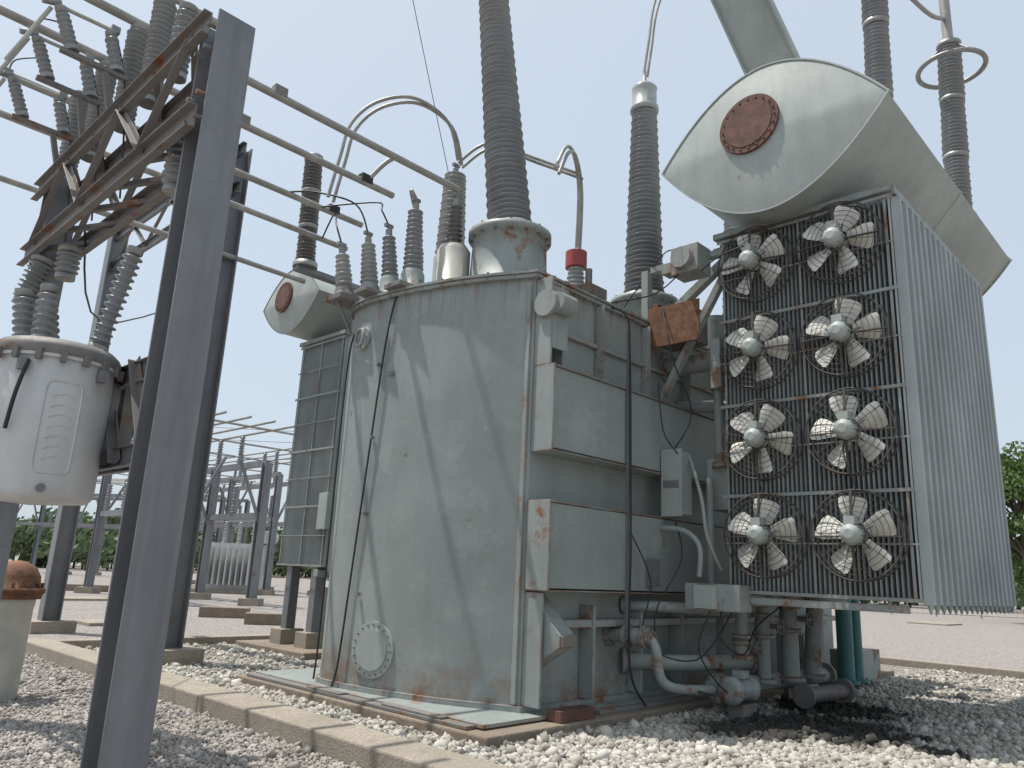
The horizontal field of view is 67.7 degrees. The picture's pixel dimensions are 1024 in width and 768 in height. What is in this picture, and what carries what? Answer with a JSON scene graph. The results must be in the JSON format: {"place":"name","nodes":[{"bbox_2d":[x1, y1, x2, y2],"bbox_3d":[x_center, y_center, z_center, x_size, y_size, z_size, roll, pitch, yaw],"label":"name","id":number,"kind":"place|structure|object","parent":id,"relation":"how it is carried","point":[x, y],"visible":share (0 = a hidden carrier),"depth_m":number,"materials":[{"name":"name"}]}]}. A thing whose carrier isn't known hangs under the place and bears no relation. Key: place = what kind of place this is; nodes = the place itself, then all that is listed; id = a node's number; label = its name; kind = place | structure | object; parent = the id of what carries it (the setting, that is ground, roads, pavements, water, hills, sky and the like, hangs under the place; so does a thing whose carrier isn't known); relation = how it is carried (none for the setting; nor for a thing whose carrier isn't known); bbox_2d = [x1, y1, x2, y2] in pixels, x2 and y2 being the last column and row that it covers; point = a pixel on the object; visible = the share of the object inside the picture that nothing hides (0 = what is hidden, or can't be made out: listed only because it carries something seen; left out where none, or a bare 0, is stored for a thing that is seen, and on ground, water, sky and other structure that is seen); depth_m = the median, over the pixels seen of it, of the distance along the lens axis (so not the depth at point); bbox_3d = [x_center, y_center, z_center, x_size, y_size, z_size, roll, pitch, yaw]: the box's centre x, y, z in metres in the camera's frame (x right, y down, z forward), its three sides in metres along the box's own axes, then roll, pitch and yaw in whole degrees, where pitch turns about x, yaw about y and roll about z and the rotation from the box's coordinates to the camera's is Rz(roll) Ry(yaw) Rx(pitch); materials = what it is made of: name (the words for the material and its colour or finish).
{"place":"outdoors","nodes":[
{"label":"outdoors","id":0,"kind":"place"},
{"bbox_2d":[0,554,1023,767],"bbox_3d":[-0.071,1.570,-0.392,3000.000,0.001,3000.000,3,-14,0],"label":"gravel ground","id":1,"kind":"structure","parent":0,"point":[995,641],"depth_m":27.17,"materials":[{"name":"grey gravel"}]},
{"bbox_2d":[0,560,45,702],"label":"rusty capped pipe","id":2,"kind":"object","parent":1,"relation":"on","point":[24,589],"visible":0.92,"depth_m":8.65,"materials":[{"name":"grey metal"}]},
{"bbox_2d":[0,8,255,767],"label":"steel gantry","id":3,"kind":"object","parent":1,"relation":"on","point":[157,411],"visible":0.84,"depth_m":5.59,"materials":[{"name":"grey metal"}]},
{"bbox_2d":[0,57,73,241],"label":"fuse cutout","id":4,"kind":"object","parent":3,"relation":"attached to","point":[21,115],"visible":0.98,"depth_m":8.37,"materials":[{"name":"metal"}]},
{"bbox_2d":[0,18,101,220],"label":"fuse cutout","id":5,"kind":"object","parent":3,"relation":"attached to","point":[47,77],"visible":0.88,"depth_m":7.82,"materials":[{"name":"metal"}]},
{"bbox_2d":[4,0,128,198],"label":"fuse cutout","id":6,"kind":"object","parent":3,"relation":"attached to","point":[70,49],"visible":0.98,"depth_m":7.29,"materials":[{"name":"metal"}]},
{"bbox_2d":[0,245,143,505],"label":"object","id":7,"kind":"object","parent":3,"relation":"attached to","point":[59,399],"visible":1,"depth_m":5.50,"materials":[{"name":"white metal"}]},
{"bbox_2d":[11,0,197,301],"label":"post insulator","id":8,"kind":"object","parent":3,"relation":"attached to","point":[144,48],"visible":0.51,"depth_m":7.76,"materials":[{"name":"ceramic"}]},
{"bbox_2d":[0,0,460,283],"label":"busbar tubes","id":9,"kind":"object","parent":8,"relation":"on","point":[277,91],"visible":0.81,"depth_m":10.24,"materials":[{"name":"metal"}]},
{"bbox_2d":[83,2,448,459],"bbox_3d":[-21.547,3.404,53.278,35.003,11.485,90.531,15,-18,-40],"label":"overhead wire","id":10,"kind":"object","parent":3,"relation":"attached to","point":[84,272],"visible":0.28,"depth_m":11.35,"materials":[{"name":"black metal"}]},
{"bbox_2d":[29,141,252,665],"bbox_3d":[-7.535,0.441,15.352,6.864,9.270,0.864,-11,-19,42],"label":"steel gantry","id":11,"kind":"object","parent":1,"relation":"on","point":[48,620],"visible":0.52,"depth_m":13.94,"materials":[{"name":"metal"}]},
{"bbox_2d":[16,473,272,575],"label":"substation bay","id":12,"kind":"object","parent":1,"relation":"on","point":[39,523],"visible":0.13,"depth_m":64.63,"materials":[{"name":"metal"}]},
{"bbox_2d":[41,583,281,625],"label":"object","id":13,"kind":"object","parent":1,"relation":"on","point":[253,618],"visible":0.68,"depth_m":22.62,"materials":[{"name":"concrete"}]},
{"bbox_2d":[0,653,360,767],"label":"gravel","id":14,"kind":"structure","parent":1,"relation":"on","point":[63,729],"depth_m":7.05,"materials":[{"name":"grey gravel"}]},
{"bbox_2d":[74,411,293,605],"bbox_3d":[-15.391,5.273,31.624,13.000,7.023,12.000,-11,-19,42],"label":"substation bay","id":15,"kind":"object","parent":1,"relation":"on","point":[209,517],"visible":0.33,"depth_m":32.89,"materials":[{"name":"metal"}]},
{"bbox_2d":[191,521,278,594],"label":"distant transformer","id":16,"kind":"object","parent":1,"relation":"on","point":[228,569],"visible":0.78,"depth_m":40.44,"materials":[{"name":"white metal"}]},
{"bbox_2d":[192,448,308,595],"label":"substation bay","id":17,"kind":"object","parent":1,"relation":"on","point":[273,513],"visible":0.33,"depth_m":43.83,"materials":[{"name":"metal"}]},
{"bbox_2d":[263,152,359,648],"bbox_3d":[-2.245,1.022,18.156,2.885,9.645,8.691,-11,-19,42],"label":"power transformer","id":18,"kind":"object","parent":1,"relation":"on","point":[309,315],"visible":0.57,"depth_m":15.44,"materials":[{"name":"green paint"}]},
{"bbox_2d":[64,596,962,625],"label":"equipment pads","id":19,"kind":"object","parent":1,"relation":"on","point":[92,622],"visible":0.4,"depth_m":28.26,"materials":[{"name":"concrete"}]},
{"bbox_2d":[9,505,1023,611],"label":"distant trees","id":20,"kind":"object","parent":1,"relation":"on","point":[23,540],"visible":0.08,"depth_m":89.19,"materials":[{"name":"green plant"}]},
{"bbox_2d":[25,634,1023,767],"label":"concrete kerb","id":21,"kind":"structure","parent":1,"relation":"on","point":[348,743],"depth_m":7.67,"materials":[{"name":"beige concrete"}]},
{"bbox_2d":[85,642,1023,767],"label":"crushed stone bed","id":22,"kind":"object","parent":1,"relation":"on","point":[898,669],"depth_m":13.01,"materials":[{"name":"grey gravel"}]},
{"bbox_2d":[235,639,893,747],"bbox_3d":[0.295,5.260,14.367,9.350,0.220,11.450,-11,-19,42],"label":"concrete pad","id":23,"kind":"object","parent":1,"relation":"on","point":[496,737],"visible":0.23,"depth_m":8.68,"materials":[{"name":"grey concrete"}]},
{"bbox_2d":[246,0,1016,730],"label":"power transformer","id":24,"kind":"object","parent":23,"relation":"on","point":[574,498],"visible":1,"depth_m":9.69,"materials":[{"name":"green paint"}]},
{"bbox_2d":[290,0,945,248],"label":"conductor jumpers","id":25,"kind":"object","parent":24,"relation":"on","point":[368,178],"visible":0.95,"depth_m":12.37,"materials":[{"name":"metal"}]},
{"bbox_2d":[863,589,1023,618],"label":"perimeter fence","id":26,"kind":"object","parent":1,"relation":"on","point":[966,615],"visible":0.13,"depth_m":55.85,"materials":[{"name":"metal"}]},
{"bbox_2d":[1000,440,1023,578],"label":"deciduous tree","id":27,"kind":"object","parent":1,"relation":"on","point":[1013,476],"visible":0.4,"depth_m":49.28,"materials":[{"name":"green plant"}]},
{"bbox_2d":[1010,494,1023,595],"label":"deciduous tree","id":28,"kind":"object","parent":1,"relation":"on","point":[1016,569],"visible":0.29,"depth_m":51.23,"materials":[{"name":"green plant"}]},
{"bbox_2d":[0,0,1023,541],"label":"sky","id":29,"kind":"structure","parent":0,"point":[578,63],"materials":[{"name":"blue"}]}
]}

